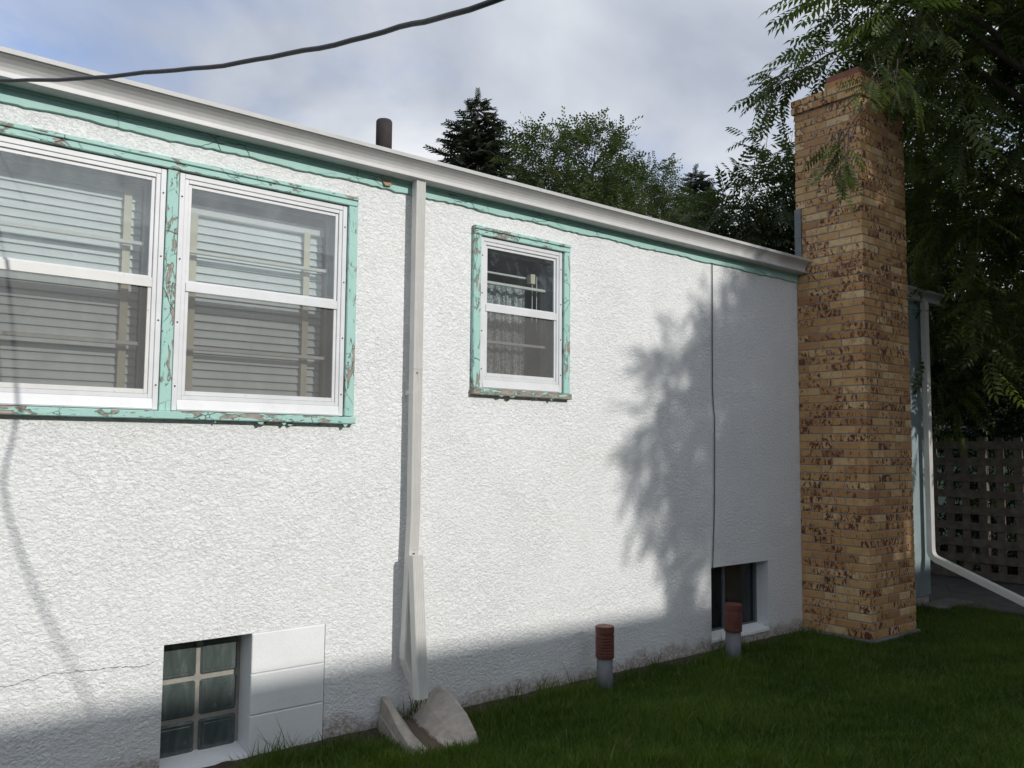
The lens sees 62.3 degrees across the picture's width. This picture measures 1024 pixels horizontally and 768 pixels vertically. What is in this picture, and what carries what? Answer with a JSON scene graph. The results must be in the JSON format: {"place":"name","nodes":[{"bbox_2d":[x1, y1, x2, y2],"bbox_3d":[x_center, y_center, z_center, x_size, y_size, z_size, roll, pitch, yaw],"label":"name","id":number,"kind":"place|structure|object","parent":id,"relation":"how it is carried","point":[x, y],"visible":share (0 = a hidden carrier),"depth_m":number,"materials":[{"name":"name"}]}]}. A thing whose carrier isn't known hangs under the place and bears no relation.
{"place":"outdoors","nodes":[
{"label":"outdoors","id":0,"kind":"place"},
{"bbox_2d":[0,0,1023,296],"label":"sky","id":1,"kind":"structure","parent":0,"point":[680,65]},
{"bbox_2d":[228,551,1023,767],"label":"ground","id":2,"kind":"structure","parent":0,"point":[977,569],"depth_m":5.21,"materials":[{"name":"green plant"}]},
{"bbox_2d":[378,686,478,758],"bbox_3d":[-0.459,1.867,4.645,0.462,0.267,0.500,3,-5,-30],"label":"splash block","id":3,"kind":"object","parent":2,"relation":"on","point":[441,714],"depth_m":4.63,"materials":[{"name":"concrete"}]},
{"bbox_2d":[423,87,546,183],"bbox_3d":[-1.154,-3.421,29.751,10.729,14.672,11.915,4,-6,-39],"label":"spruce tree","id":4,"kind":"object","parent":2,"relation":"on","point":[474,145],"visible":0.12,"depth_m":29.89,"materials":[{"name":"green plant"}]},
{"bbox_2d":[203,631,802,767],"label":"soil strip","id":5,"kind":"object","parent":2,"relation":"on","point":[226,764],"visible":0.16,"depth_m":5.13,"materials":[{"name":"brown soil"}]},
{"bbox_2d":[397,629,724,719],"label":"weeds","id":6,"kind":"object","parent":5,"relation":"on","point":[415,706],"visible":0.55,"depth_m":4.85,"materials":[{"name":"green plant"}]},
{"bbox_2d":[0,46,1023,767],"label":"house","id":7,"kind":"structure","parent":2,"relation":"on","point":[308,432],"depth_m":4.89,"materials":[{"name":"white paint"}]},
{"bbox_2d":[0,120,358,426],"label":"window","id":8,"kind":"structure","parent":7,"relation":"in","point":[205,332],"depth_m":4.16,"materials":[{"name":"clear glass"}]},
{"bbox_2d":[159,635,247,767],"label":"basement window","id":9,"kind":"structure","parent":7,"relation":"in","point":[199,711],"depth_m":4.28,"materials":[{"name":"clear glass"}]},
{"bbox_2d":[0,0,504,82],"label":"overhead cable","id":10,"kind":"object","parent":7,"relation":"attached to","point":[447,15],"visible":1,"depth_m":2.61,"materials":[{"name":"black rubber"}]},
{"bbox_2d":[470,225,571,400],"bbox_3d":[0.019,-0.437,5.632,0.836,1.089,0.237,4,-6,-39],"label":"window","id":11,"kind":"structure","parent":7,"relation":"in","point":[513,349],"depth_m":5.58,"materials":[{"name":"white wood"}]},
{"bbox_2d":[711,562,769,643],"bbox_3d":[1.794,1.772,6.977,0.763,0.595,0.245,4,-6,-39],"label":"basement window","id":12,"kind":"structure","parent":7,"relation":"in","point":[727,582],"depth_m":7.10,"materials":[{"name":"clear glass"}]},
{"bbox_2d":[485,106,662,215],"bbox_3d":[1.905,-2.461,24.918,6.573,12.113,4.918,4,-6,-39],"label":"elm tree","id":13,"kind":"object","parent":2,"relation":"on","point":[595,188],"visible":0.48,"depth_m":24.26,"materials":[{"name":"green plant"}]},
{"bbox_2d":[595,624,613,691],"bbox_3d":[0.615,1.869,5.611,0.125,0.525,0.125,4,-6,-39],"label":"standpipe","id":14,"kind":"object","parent":2,"relation":"on","point":[604,645],"visible":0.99,"depth_m":5.57,"materials":[{"name":"grey plastic"}]},
{"bbox_2d":[597,151,717,234],"bbox_3d":[6.008,-2.383,33.440,7.250,13.303,4.580,4,-6,-39],"label":"elm tree","id":15,"kind":"object","parent":2,"relation":"on","point":[662,199],"visible":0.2,"depth_m":32.69,"materials":[{"name":"green plant"}]},
{"bbox_2d":[671,164,729,233],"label":"spruce tree","id":16,"kind":"object","parent":2,"relation":"on","point":[701,184],"visible":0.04,"depth_m":41.21,"materials":[{"name":"green plant"}]},
{"bbox_2d":[724,602,741,658],"bbox_3d":[1.682,1.938,6.435,0.138,0.530,0.135,4,-6,-39],"label":"standpipe","id":17,"kind":"object","parent":2,"relation":"on","point":[733,620],"visible":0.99,"depth_m":6.39,"materials":[{"name":"grey plastic"}]},
{"bbox_2d":[667,101,1023,470],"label":"ash tree","id":18,"kind":"object","parent":2,"relation":"on","point":[767,226],"visible":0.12,"depth_m":10.85,"materials":[{"name":"green plant"}]},
{"bbox_2d":[727,0,1023,453],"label":"walnut tree","id":19,"kind":"object","parent":2,"relation":"on","point":[959,40],"visible":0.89,"depth_m":7.99,"materials":[{"name":"green plant"}]},
{"bbox_2d":[921,598,973,609],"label":"stepping slab","id":20,"kind":"structure","parent":2,"relation":"on","point":[945,603],"depth_m":8.68,"materials":[{"name":"concrete"}]},
{"bbox_2d":[930,410,1014,568],"bbox_3d":[5.967,1.467,12.375,2.263,3.522,2.786,4,-6,-39],"label":"shrub","id":21,"kind":"object","parent":2,"relation":"on","point":[943,530],"visible":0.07,"depth_m":11.77,"materials":[{"name":"green plant"}]},
{"bbox_2d":[932,385,1023,574],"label":"shrub","id":22,"kind":"object","parent":2,"relation":"on","point":[1010,487],"visible":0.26,"depth_m":10.93,"materials":[{"name":"green plant"}]},
{"bbox_2d":[929,574,1023,616],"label":"path","id":23,"kind":"structure","parent":0,"point":[966,589],"depth_m":9.42,"materials":[{"name":"concrete"}]},
{"bbox_2d":[930,437,1023,584],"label":"lattice fence","id":24,"kind":"object","parent":23,"relation":"on","point":[984,511],"visible":0.27,"depth_m":10.31,"materials":[{"name":"brown wood"}]},
{"bbox_2d":[932,299,1023,554],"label":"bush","id":25,"kind":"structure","parent":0,"point":[941,500],"depth_m":13.79,"materials":[{"name":"green plant"}]}
]}

